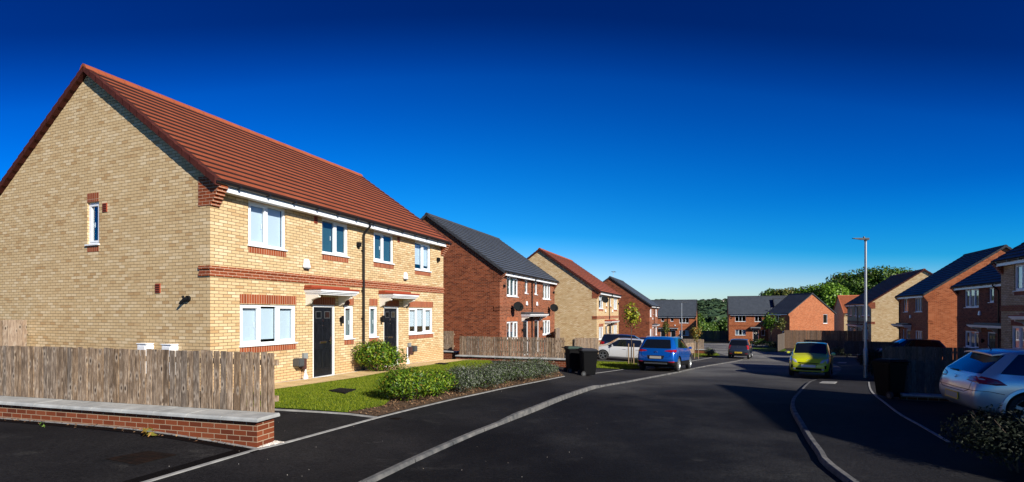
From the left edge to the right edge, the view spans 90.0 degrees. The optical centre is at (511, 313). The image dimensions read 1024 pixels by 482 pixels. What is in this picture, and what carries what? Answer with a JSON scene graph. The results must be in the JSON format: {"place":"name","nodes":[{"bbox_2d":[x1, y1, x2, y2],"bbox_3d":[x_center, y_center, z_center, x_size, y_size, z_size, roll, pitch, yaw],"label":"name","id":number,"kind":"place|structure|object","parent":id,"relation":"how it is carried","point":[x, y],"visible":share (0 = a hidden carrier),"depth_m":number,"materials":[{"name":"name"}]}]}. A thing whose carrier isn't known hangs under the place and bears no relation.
{"place":"outdoors","nodes":[
{"label":"outdoors","id":0,"kind":"place"},
{"bbox_2d":[213,359,466,392],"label":"footpath","id":1,"kind":"structure","parent":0,"point":[322,379],"depth_m":14.83,"materials":[{"name":"beige concrete"}]},
{"bbox_2d":[351,338,407,370],"bbox_3d":[-4.193,1.346,16.195,1.786,1.123,1.054,0,0,0],"label":"bush","id":2,"kind":"object","parent":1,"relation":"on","point":[381,355],"visible":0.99,"depth_m":15.99,"materials":[{"name":"green plant"}]},
{"bbox_2d":[0,353,740,481],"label":"pavement","id":3,"kind":"structure","parent":0,"point":[352,453],"depth_m":7.26,"materials":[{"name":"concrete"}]},
{"bbox_2d":[0,320,27,345],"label":"fence","id":4,"kind":"object","parent":3,"relation":"on","point":[17,332],"visible":0.37,"depth_m":13.78,"materials":[{"name":"brown wood"}]},
{"bbox_2d":[0,418,242,446],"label":"dry leaves","id":5,"kind":"object","parent":3,"relation":"on","point":[122,429],"visible":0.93,"depth_m":7.70,"materials":[{"name":"brown plant"}]},
{"bbox_2d":[0,417,255,448],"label":"path edging","id":6,"kind":"object","parent":3,"relation":"on","point":[140,430],"visible":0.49,"depth_m":7.62,"materials":[{"name":"grey concrete"}]},
{"bbox_2d":[0,419,258,452],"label":"tar joint","id":7,"kind":"object","parent":3,"relation":"on","point":[209,443],"visible":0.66,"depth_m":7.54,"materials":[{"name":"black asphalt"}]},
{"bbox_2d":[100,450,178,465],"bbox_3d":[-4.705,1.841,6.500,0.665,0.083,0.532,0,0,15],"label":"manhole cover","id":8,"kind":"object","parent":3,"relation":"on","point":[140,458],"visible":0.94,"depth_m":6.45,"materials":[{"name":"black metal"}]},
{"bbox_2d":[0,396,279,447],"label":"garden wall","id":9,"kind":"structure","parent":3,"relation":"on","point":[250,428],"depth_m":7.68,"materials":[{"name":"brick"}]},
{"bbox_2d":[0,346,278,412],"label":"fence","id":10,"kind":"object","parent":9,"relation":"on","point":[113,375],"visible":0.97,"depth_m":8.18,"materials":[{"name":"brown wood"}]},
{"bbox_2d":[142,426,156,436],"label":"weed","id":11,"kind":"object","parent":3,"relation":"on","point":[145,430],"visible":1,"depth_m":7.31,"materials":[{"name":"yellow plant"}]},
{"bbox_2d":[123,450,244,481],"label":"tar joint","id":12,"kind":"object","parent":3,"relation":"on","point":[180,467],"visible":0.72,"depth_m":6.23,"materials":[{"name":"black asphalt"}]},
{"bbox_2d":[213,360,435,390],"bbox_3d":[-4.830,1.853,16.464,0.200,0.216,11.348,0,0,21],"label":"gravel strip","id":13,"kind":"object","parent":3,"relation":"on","point":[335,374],"visible":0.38,"depth_m":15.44,"materials":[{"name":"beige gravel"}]},
{"bbox_2d":[275,409,376,417],"bbox_3d":[-3.445,1.856,9.480,1.947,0.178,0.134,0,0,3],"label":"path edging","id":14,"kind":"object","parent":3,"relation":"on","point":[324,412],"visible":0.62,"depth_m":9.47,"materials":[{"name":"grey concrete"}]},
{"bbox_2d":[142,376,564,481],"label":"path edging","id":15,"kind":"object","parent":3,"relation":"on","point":[204,464],"visible":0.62,"depth_m":7.71,"materials":[{"name":"grey concrete"}]},
{"bbox_2d":[253,360,491,411],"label":"lawn","id":16,"kind":"structure","parent":3,"relation":"on","point":[354,409],"depth_m":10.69,"materials":[{"name":"plant"}]},
{"bbox_2d":[329,388,355,393],"bbox_3d":[-3.894,1.804,11.718,0.506,0.131,0.622,0,0,12],"label":"manhole cover","id":17,"kind":"object","parent":16,"relation":"on","point":[343,390],"visible":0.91,"depth_m":11.64,"materials":[{"name":"black metal"}]},
{"bbox_2d":[443,350,459,358],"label":"garden wall","id":18,"kind":"structure","parent":3,"relation":"on","point":[448,354],"depth_m":25.34,"materials":[{"name":"brick"}]},
{"bbox_2d":[443,331,454,350],"bbox_3d":[-4.462,1.512,26.324,3.430,1.290,0.155,0,0,22],"label":"fence","id":19,"kind":"object","parent":18,"relation":"on","point":[448,340],"visible":0.23,"depth_m":25.73,"materials":[{"name":"brown wood"}]},
{"bbox_2d":[348,366,563,415],"bbox_3d":[-0.477,2.048,15.383,2.874,0.396,12.612,0,0,16],"label":"mulch bed","id":20,"kind":"object","parent":3,"relation":"on","point":[396,406],"visible":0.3,"depth_m":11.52,"materials":[{"name":"brown wood"}]},
{"bbox_2d":[374,366,440,401],"bbox_3d":[-2.275,1.555,11.139,1.366,0.827,1.074,0,0,-43],"label":"bush","id":21,"kind":"object","parent":20,"relation":"on","point":[403,382],"visible":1,"depth_m":10.94,"materials":[{"name":"green plant"}]},
{"bbox_2d":[420,369,457,396],"bbox_3d":[-1.826,1.652,11.991,0.939,0.700,0.997,0,0,37],"label":"bush","id":22,"kind":"object","parent":20,"relation":"on","point":[443,376],"visible":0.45,"depth_m":11.88,"materials":[{"name":"green plant"}]},
{"bbox_2d":[444,365,486,392],"bbox_3d":[-1.338,1.664,12.834,1.478,0.746,1.087,0,0,0],"label":"bush","id":23,"kind":"object","parent":20,"relation":"on","point":[465,378],"visible":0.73,"depth_m":12.68,"materials":[{"name":"green plant"}]},
{"bbox_2d":[461,362,505,388],"bbox_3d":[-0.832,1.675,13.843,1.393,0.779,1.196,0,0,0],"label":"bush","id":24,"kind":"object","parent":20,"relation":"on","point":[493,373],"visible":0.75,"depth_m":13.60,"materials":[{"name":"green plant"}]},
{"bbox_2d":[486,358,520,383],"bbox_3d":[-0.335,1.680,14.631,1.176,0.823,1.123,0,0,0],"label":"bush","id":25,"kind":"object","parent":20,"relation":"on","point":[509,368],"visible":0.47,"depth_m":14.57,"materials":[{"name":"green plant"}]},
{"bbox_2d":[502,358,541,381],"bbox_3d":[0.217,1.739,15.671,1.221,0.772,1.153,0,0,35],"label":"bush","id":26,"kind":"object","parent":20,"relation":"on","point":[522,366],"visible":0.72,"depth_m":15.50,"materials":[{"name":"green plant"}]},
{"bbox_2d":[524,357,558,378],"bbox_3d":[0.785,1.792,16.677,1.433,0.782,1.146,0,0,-20],"label":"bush","id":27,"kind":"object","parent":20,"relation":"on","point":[542,366],"visible":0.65,"depth_m":16.56,"materials":[{"name":"green plant"}]},
{"bbox_2d":[455,355,565,366],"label":"garden wall","id":28,"kind":"structure","parent":3,"relation":"on","point":[560,362],"depth_m":23.63,"materials":[{"name":"brick"}]},
{"bbox_2d":[459,336,565,357],"bbox_3d":[-0.077,1.692,23.933,5.330,1.210,0.155,0,0,22],"label":"fence","id":29,"kind":"object","parent":28,"relation":"on","point":[522,351],"visible":0.99,"depth_m":23.82,"materials":[{"name":"brown wood"}]},
{"bbox_2d":[554,328,559,354],"bbox_3d":[3.198,2.146,36.260,0.155,2.300,2.610,0,0,11],"label":"fence","id":30,"kind":"object","parent":3,"relation":"on","point":[556,332],"visible":0.44,"depth_m":35.77,"materials":[{"name":"brown wood"}]},
{"bbox_2d":[562,346,582,372],"bbox_3d":[2.397,1.819,20.289,0.769,1.053,0.561,0,0,-15],"label":"wheelie bin","id":31,"kind":"object","parent":3,"relation":"on","point":[572,357],"visible":0.87,"depth_m":20.07,"materials":[{"name":"black plastic"}]},
{"bbox_2d":[527,248,621,350],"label":"brick house","id":32,"kind":"structure","parent":3,"relation":"on","point":[587,303],"depth_m":40.36,"materials":[{"name":"beige brick"}]},
{"bbox_2d":[572,338,598,353],"bbox_3d":[3.822,1.861,26.085,0.155,1.559,7.578,0,0,17],"label":"fence","id":33,"kind":"object","parent":3,"relation":"on","point":[588,342],"visible":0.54,"depth_m":25.76,"materials":[{"name":"brown wood"}]},
{"bbox_2d":[576,348,598,375],"bbox_3d":[2.857,1.849,19.542,0.769,1.053,0.561,0,0,-10],"label":"wheelie bin","id":34,"kind":"object","parent":3,"relation":"on","point":[588,359],"visible":0.97,"depth_m":19.32,"materials":[{"name":"black plastic"}]},
{"bbox_2d":[599,333,639,344],"bbox_3d":[8.509,2.307,36.899,4.444,1.762,2.130,3,1,13],"label":"parked car","id":35,"kind":"object","parent":3,"relation":"on","point":[607,338],"visible":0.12,"depth_m":36.45,"materials":[{"name":"blue paint"}]},
{"bbox_2d":[598,338,643,359],"bbox_3d":[7.031,2.228,32.689,4.047,1.547,1.960,3,0,7],"label":"parked car","id":36,"kind":"object","parent":3,"relation":"on","point":[617,348],"visible":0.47,"depth_m":31.95,"materials":[{"name":"grey paint"}]},
{"bbox_2d":[638,336,691,371],"bbox_3d":[7.697,1.920,25.496,2.152,1.733,4.508,0,-2,30],"label":"parked car","id":37,"kind":"object","parent":3,"relation":"on","point":[663,351],"visible":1,"depth_m":23.80,"materials":[{"name":"blue paint"}]},
{"bbox_2d":[693,349,705,353],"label":"garden wall","id":38,"kind":"structure","parent":3,"relation":"on","point":[701,351],"depth_m":47.28,"materials":[{"name":"brick"}]},
{"bbox_2d":[682,339,703,348],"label":"fence","id":39,"kind":"object","parent":38,"relation":"on","point":[692,341],"visible":0.34,"depth_m":47.77,"materials":[{"name":"brown wood"}]},
{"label":"lawn","id":40,"kind":"structure","parent":3,"relation":"on","visible":0},
{"bbox_2d":[622,302,640,363],"bbox_3d":[6.748,1.106,28.962,1.080,3.798,1.122,0,0,0],"label":"tree","id":41,"kind":"object","parent":40,"relation":"on","point":[633,315],"visible":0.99,"depth_m":28.89,"materials":[{"name":"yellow plant"}]},
{"bbox_2d":[0,0,1023,299],"label":"sky","id":42,"kind":"structure","parent":0,"point":[679,149],"materials":[{"name":"blue"}]},
{"bbox_2d":[376,343,842,481],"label":"road","id":43,"kind":"structure","parent":0,"point":[731,422],"depth_m":8.43,"materials":[{"name":"black asphalt"}]},
{"bbox_2d":[359,359,741,481],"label":"kerb","id":44,"kind":"structure","parent":43,"relation":"on","point":[423,455],"depth_m":9.23,"materials":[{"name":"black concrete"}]},
{"bbox_2d":[728,339,753,358],"bbox_3d":[18.292,2.739,40.987,1.875,1.636,3.585,0,-2,29],"label":"parked car","id":45,"kind":"object","parent":43,"relation":"on","point":[739,347],"visible":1,"depth_m":39.58,"materials":[{"name":"grey paint"}]},
{"bbox_2d":[787,341,835,377],"bbox_3d":[13.489,1.985,23.055,1.875,1.587,3.628,0,-2,34],"label":"parked car","id":46,"kind":"object","parent":43,"relation":"on","point":[815,357],"visible":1,"depth_m":21.95,"materials":[{"name":"yellow paint"}]},
{"bbox_2d":[790,379,858,481],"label":"kerb","id":47,"kind":"structure","parent":43,"relation":"on","point":[826,462],"depth_m":7.59,"materials":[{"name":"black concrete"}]},
{"bbox_2d":[596,361,638,368],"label":"grass","id":48,"kind":"structure","parent":0,"point":[616,365],"depth_m":26.95,"materials":[{"name":"green plant"}]},
{"bbox_2d":[687,339,790,404],"bbox_3d":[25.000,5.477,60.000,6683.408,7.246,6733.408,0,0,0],"label":"ground","id":49,"kind":"structure","parent":0,"point":[717,341],"depth_m":92.97,"materials":[{"name":"grey asphalt"}]},
{"bbox_2d":[0,63,451,390],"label":"brick house","id":50,"kind":"structure","parent":49,"relation":"on","point":[132,215],"depth_m":13.46,"materials":[{"name":"beige brick"}]},
{"bbox_2d":[84,202,99,245],"bbox_3d":[-10.697,-2.288,13.124,0.540,1.105,0.165,0,0,21],"label":"window","id":51,"kind":"structure","parent":50,"relation":"in","point":[91,205],"depth_m":13.18,"materials":[{"name":"white plastic"}]},
{"bbox_2d":[136,343,153,349],"bbox_3d":[-8.761,1.070,12.226,0.350,0.720,0.200,0,0,21],"label":"meter box","id":52,"kind":"object","parent":50,"relation":"attached to","point":[142,346],"visible":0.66,"depth_m":12.16,"materials":[{"name":"white plastic"}]},
{"bbox_2d":[160,344,178,374],"bbox_3d":[-7.969,1.070,11.918,0.350,0.720,0.200,0,0,21],"label":"meter box","id":53,"kind":"object","parent":50,"relation":"attached to","point":[169,346],"visible":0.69,"depth_m":11.84,"materials":[{"name":"white plastic"}]},
{"bbox_2d":[247,200,287,250],"bbox_3d":[-6.292,-2.218,13.117,0.190,1.125,1.250,0,0,21],"label":"window","id":54,"kind":"structure","parent":50,"relation":"in","point":[263,222],"depth_m":13.10,"materials":[{"name":"white plastic"}]},
{"bbox_2d":[239,304,297,346],"bbox_3d":[-6.270,0.292,13.173,0.190,1.045,1.850,0,0,21],"label":"window","id":55,"kind":"structure","parent":50,"relation":"in","point":[256,324],"depth_m":13.19,"materials":[{"name":"white plastic"}]},
{"bbox_2d":[314,307,331,376],"bbox_3d":[-5.557,0.822,15.031,0.095,2.007,0.792,0,0,21],"label":"door","id":56,"kind":"structure","parent":50,"relation":"in","point":[322,315],"depth_m":15.02,"materials":[{"name":"grey wood"}]},
{"bbox_2d":[321,219,349,257],"bbox_3d":[-5.374,-2.257,15.481,0.190,1.045,1.220,0,0,21],"label":"window","id":57,"kind":"structure","parent":50,"relation":"in","point":[339,230],"depth_m":15.48,"materials":[{"name":"white plastic"}]},
{"bbox_2d":[344,305,354,339],"bbox_3d":[-5.151,0.282,16.054,0.190,1.065,0.510,0,0,21],"label":"window","id":58,"kind":"structure","parent":50,"relation":"in","point":[348,309],"depth_m":16.17,"materials":[{"name":"white plastic"}]},
{"bbox_2d":[369,306,378,337],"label":"window","id":59,"kind":"structure","parent":50,"relation":"in","point":[371,335],"depth_m":17.31,"materials":[{"name":"white plastic"}]},
{"bbox_2d":[373,231,394,264],"bbox_3d":[-4.487,-2.257,17.764,0.190,1.045,1.220,0,0,21],"label":"window","id":60,"kind":"structure","parent":50,"relation":"in","point":[381,243],"depth_m":17.75,"materials":[{"name":"white plastic"}]},
{"bbox_2d":[384,308,395,363],"bbox_3d":[-4.329,0.822,18.190,0.095,2.007,0.792,0,0,21],"label":"door","id":61,"kind":"structure","parent":50,"relation":"in","point":[389,313],"depth_m":18.22,"materials":[{"name":"grey"}]},
{"bbox_2d":[408,307,432,334],"bbox_3d":[-3.594,0.292,20.062,0.190,1.045,1.850,0,0,21],"label":"window","id":62,"kind":"structure","parent":50,"relation":"in","point":[418,316],"depth_m":20.16,"materials":[{"name":"white plastic"}]},
{"bbox_2d":[414,241,431,272],"bbox_3d":[-3.550,-2.218,20.173,0.190,1.125,1.250,0,0,21],"label":"window","id":63,"kind":"structure","parent":50,"relation":"in","point":[422,254],"depth_m":20.20,"materials":[{"name":"white plastic"}]},
{"bbox_2d":[420,212,559,356],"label":"brick house","id":64,"kind":"structure","parent":49,"relation":"on","point":[493,286],"depth_m":28.99,"materials":[{"name":"red brick"}]},
{"bbox_2d":[507,321,517,338],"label":"window","id":65,"kind":"structure","parent":64,"relation":"in","point":[512,322],"depth_m":29.92,"materials":[{"name":"white plastic"}]},
{"bbox_2d":[507,277,518,297],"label":"window","id":66,"kind":"structure","parent":64,"relation":"in","point":[512,279],"depth_m":29.92,"materials":[{"name":"white plastic"}]},
{"bbox_2d":[543,283,549,299],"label":"window","id":67,"kind":"structure","parent":64,"relation":"in","point":[545,291],"depth_m":36.11,"materials":[{"name":"white plastic"}]},
{"bbox_2d":[543,320,550,334],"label":"window","id":68,"kind":"structure","parent":64,"relation":"in","point":[545,327],"depth_m":36.11,"materials":[{"name":"white plastic"}]},
{"bbox_2d":[603,271,659,336],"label":"brick house","id":69,"kind":"structure","parent":49,"relation":"on","point":[648,325],"depth_m":60.84,"materials":[{"name":"red brick"}]},
{"bbox_2d":[652,299,697,339],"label":"brick house","id":70,"kind":"structure","parent":49,"relation":"on","point":[669,311],"depth_m":102.01,"materials":[{"name":"red brick"}]},
{"bbox_2d":[689,325,702,358],"bbox_3d":[13.859,2.084,38.639,0.917,2.860,1.139,0,0,35],"label":"tree","id":71,"kind":"object","parent":49,"relation":"on","point":[695,335],"visible":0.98,"depth_m":38.49,"materials":[{"name":"green plant"}]},
{"bbox_2d":[697,313,706,338],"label":"tree","id":72,"kind":"object","parent":49,"relation":"on","point":[701,322],"visible":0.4,"depth_m":116.98,"materials":[{"name":"green plant"}]},
{"bbox_2d":[698,331,727,340],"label":"fence","id":73,"kind":"object","parent":49,"relation":"on","point":[710,336],"visible":0.7,"depth_m":99.43,"materials":[{"name":"brown wood"}]},
{"bbox_2d":[709,321,723,338],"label":"tree","id":74,"kind":"object","parent":49,"relation":"on","point":[715,326],"visible":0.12,"depth_m":126.09,"materials":[{"name":"green plant"}]},
{"bbox_2d":[716,317,726,336],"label":"tree","id":75,"kind":"object","parent":49,"relation":"on","point":[723,323],"visible":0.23,"depth_m":125.64,"materials":[{"name":"green plant"}]},
{"bbox_2d":[727,295,787,342],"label":"brick house","id":76,"kind":"structure","parent":49,"relation":"on","point":[745,314],"depth_m":92.48,"materials":[{"name":"red brick"}]},
{"bbox_2d":[759,288,776,295],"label":"tree","id":77,"kind":"object","parent":49,"relation":"on","point":[767,292],"visible":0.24,"depth_m":137.13,"materials":[{"name":"green plant"}]},
{"bbox_2d":[762,312,776,335],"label":"tree","id":78,"kind":"object","parent":49,"relation":"on","point":[770,322],"visible":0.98,"depth_m":67.92,"materials":[{"name":"green plant"}]},
{"bbox_2d":[776,317,786,330],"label":"tree","id":79,"kind":"object","parent":49,"relation":"on","point":[779,325],"visible":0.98,"depth_m":66.94,"materials":[{"name":"green plant"}]},
{"bbox_2d":[777,287,800,295],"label":"tree","id":80,"kind":"object","parent":49,"relation":"on","point":[787,291],"visible":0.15,"depth_m":133.88,"materials":[{"name":"green plant"}]},
{"bbox_2d":[766,293,835,341],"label":"brick house","id":81,"kind":"structure","parent":49,"relation":"on","point":[805,311],"depth_m":79.22,"materials":[{"name":"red brick"}]},
{"bbox_2d":[793,284,821,296],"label":"tree","id":82,"kind":"object","parent":49,"relation":"on","point":[803,290],"visible":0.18,"depth_m":126.95,"materials":[{"name":"green plant"}]},
{"bbox_2d":[807,281,856,309],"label":"tree","id":83,"kind":"object","parent":49,"relation":"on","point":[829,294],"visible":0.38,"depth_m":122.54,"materials":[{"name":"green plant"}]},
{"bbox_2d":[819,272,868,294],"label":"tree","id":84,"kind":"object","parent":49,"relation":"on","point":[845,279],"visible":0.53,"depth_m":147.87,"materials":[{"name":"green plant"}]},
{"bbox_2d":[833,295,858,330],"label":"brick house","id":85,"kind":"structure","parent":49,"relation":"on","point":[840,316],"depth_m":93.86,"materials":[{"name":"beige brick"}]},
{"bbox_2d":[848,265,901,294],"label":"tree","id":86,"kind":"object","parent":49,"relation":"on","point":[874,274],"visible":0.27,"depth_m":145.82,"materials":[{"name":"green plant"}]},
{"bbox_2d":[844,268,932,341],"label":"brick house","id":87,"kind":"structure","parent":49,"relation":"on","point":[882,309],"depth_m":53.13,"materials":[{"name":"beige brick"}]},
{"bbox_2d":[891,245,1012,358],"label":"brick house","id":88,"kind":"structure","parent":49,"relation":"on","point":[928,307],"depth_m":37.88,"materials":[{"name":"red brick"}]},
{"bbox_2d":[950,264,1000,355],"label":"brick house","id":89,"kind":"structure","parent":49,"relation":"on","point":[978,295],"depth_m":30.23,"materials":[{"name":"red brick"}]},
{"bbox_2d":[965,331,978,347],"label":"window","id":90,"kind":"structure","parent":89,"relation":"in","point":[972,334],"depth_m":31.30,"materials":[{"name":"white plastic"}]},
{"bbox_2d":[966,289,978,307],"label":"window","id":91,"kind":"structure","parent":89,"relation":"in","point":[972,292],"depth_m":31.30,"materials":[{"name":"white plastic"}]},
{"bbox_2d":[989,333,994,347],"bbox_3d":[27.114,2.127,28.864,0.057,2.007,0.762,0,0,21],"label":"door","id":92,"kind":"structure","parent":89,"relation":"in","point":[991,335],"depth_m":28.88,"materials":[{"name":"grey"}]},
{"bbox_2d":[989,242,1023,348],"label":"brick house","id":93,"kind":"structure","parent":49,"relation":"on","point":[1008,265],"depth_m":21.52,"materials":[{"name":"red brick"}]},
{"bbox_2d":[1012,263,1023,291],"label":"window","id":94,"kind":"structure","parent":93,"relation":"in","point":[1021,266],"depth_m":21.14,"materials":[{"name":"white plastic"}]},
{"bbox_2d":[1012,326,1023,348],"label":"window","id":95,"kind":"structure","parent":93,"relation":"in","point":[1019,332],"depth_m":21.27,"materials":[{"name":"white plastic"}]},
{"bbox_2d":[752,347,785,350],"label":"lawn","id":96,"kind":"structure","parent":0,"point":[766,348],"depth_m":58.71,"materials":[{"name":"plant"}]},
{"bbox_2d":[776,333,784,351],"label":"fence","id":97,"kind":"object","parent":96,"relation":"on","point":[781,341],"visible":0.97,"depth_m":54.74,"materials":[{"name":"brown wood"}]},
{"bbox_2d":[764,342,1023,481],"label":"pavement","id":98,"kind":"structure","parent":0,"point":[859,430],"depth_m":8.72,"materials":[{"name":"black asphalt"}]},
{"bbox_2d":[784,330,861,348],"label":"fence","id":99,"kind":"object","parent":98,"relation":"on","point":[792,338],"visible":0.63,"depth_m":56.81,"materials":[{"name":"brown wood"}]},
{"bbox_2d":[804,340,880,352],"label":"fence","id":100,"kind":"object","parent":98,"relation":"on","point":[833,343],"visible":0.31,"depth_m":44.19,"materials":[{"name":"brown wood"}]},
{"bbox_2d":[852,236,869,377],"bbox_3d":[14.523,-0.206,21.361,0.720,6.010,0.198,0,0,-9],"label":"street lamp","id":101,"kind":"object","parent":98,"relation":"on","point":[865,361],"visible":0.96,"depth_m":21.36,"materials":[{"name":"grey metal"}]},
{"bbox_2d":[844,341,898,356],"bbox_3d":[26.549,2.702,37.849,3.436,1.231,0.154,0,0,21],"label":"fence","id":102,"kind":"object","parent":98,"relation":"on","point":[851,347],"visible":0.58,"depth_m":38.05,"materials":[{"name":"brown wood"}]},
{"bbox_2d":[871,359,910,398],"bbox_3d":[10.154,1.737,13.706,0.561,1.053,0.769,0,0,-5],"label":"wheelie bin","id":103,"kind":"object","parent":98,"relation":"on","point":[889,376],"visible":0.87,"depth_m":13.51,"materials":[{"name":"black plastic"}]},
{"bbox_2d":[868,382,949,441],"bbox_3d":[10.040,2.334,13.782,0.390,0.559,12.676,0,0,30],"label":"path edging","id":104,"kind":"object","parent":98,"relation":"on","point":[909,419],"visible":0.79,"depth_m":10.41,"materials":[{"name":"grey concrete"}]},
{"bbox_2d":[875,338,945,356],"bbox_3d":[28.885,2.518,37.335,4.245,1.567,2.066,0,0,21],"label":"parked car","id":105,"kind":"object","parent":98,"relation":"on","point":[911,342],"visible":0.29,"depth_m":36.51,"materials":[{"name":"black paint"}]},
{"bbox_2d":[899,393,950,401],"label":"garden wall","id":106,"kind":"structure","parent":98,"relation":"on","point":[922,396],"depth_m":13.25,"materials":[{"name":"brick"}]},
{"bbox_2d":[904,360,954,393],"bbox_3d":[12.883,1.812,12.698,5.549,1.171,0.155,0,0,21],"label":"fence","id":107,"kind":"object","parent":106,"relation":"on","point":[923,376],"visible":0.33,"depth_m":13.43,"materials":[{"name":"brown wood"}]},
{"bbox_2d":[882,346,985,368],"bbox_3d":[17.313,1.935,18.964,6.064,1.331,0.155,0,0,21],"label":"fence","id":108,"kind":"object","parent":98,"relation":"on","point":[921,353],"visible":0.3,"depth_m":19.51,"materials":[{"name":"brown wood"}]},
{"bbox_2d":[937,403,1023,472],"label":"bush","id":109,"kind":"object","parent":98,"relation":"on","point":[1009,432],"visible":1,"depth_m":6.57,"materials":[{"name":"green plant"}]},
{"bbox_2d":[939,344,1023,424],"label":"parked car","id":110,"kind":"object","parent":98,"relation":"on","point":[976,378],"visible":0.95,"depth_m":9.93,"materials":[{"name":"grey paint"}]},
{"bbox_3d":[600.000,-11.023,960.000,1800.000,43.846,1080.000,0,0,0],"label":"hill","id":111,"kind":"structure","parent":0,"visible":0},
{"bbox_2d":[655,298,726,323],"bbox_3d":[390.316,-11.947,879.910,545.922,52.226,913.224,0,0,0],"label":"hillside wood","id":112,"kind":"object","parent":111,"relation":"on","point":[712,310],"visible":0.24,"depth_m":681.61,"materials":[{"name":"green plant"}]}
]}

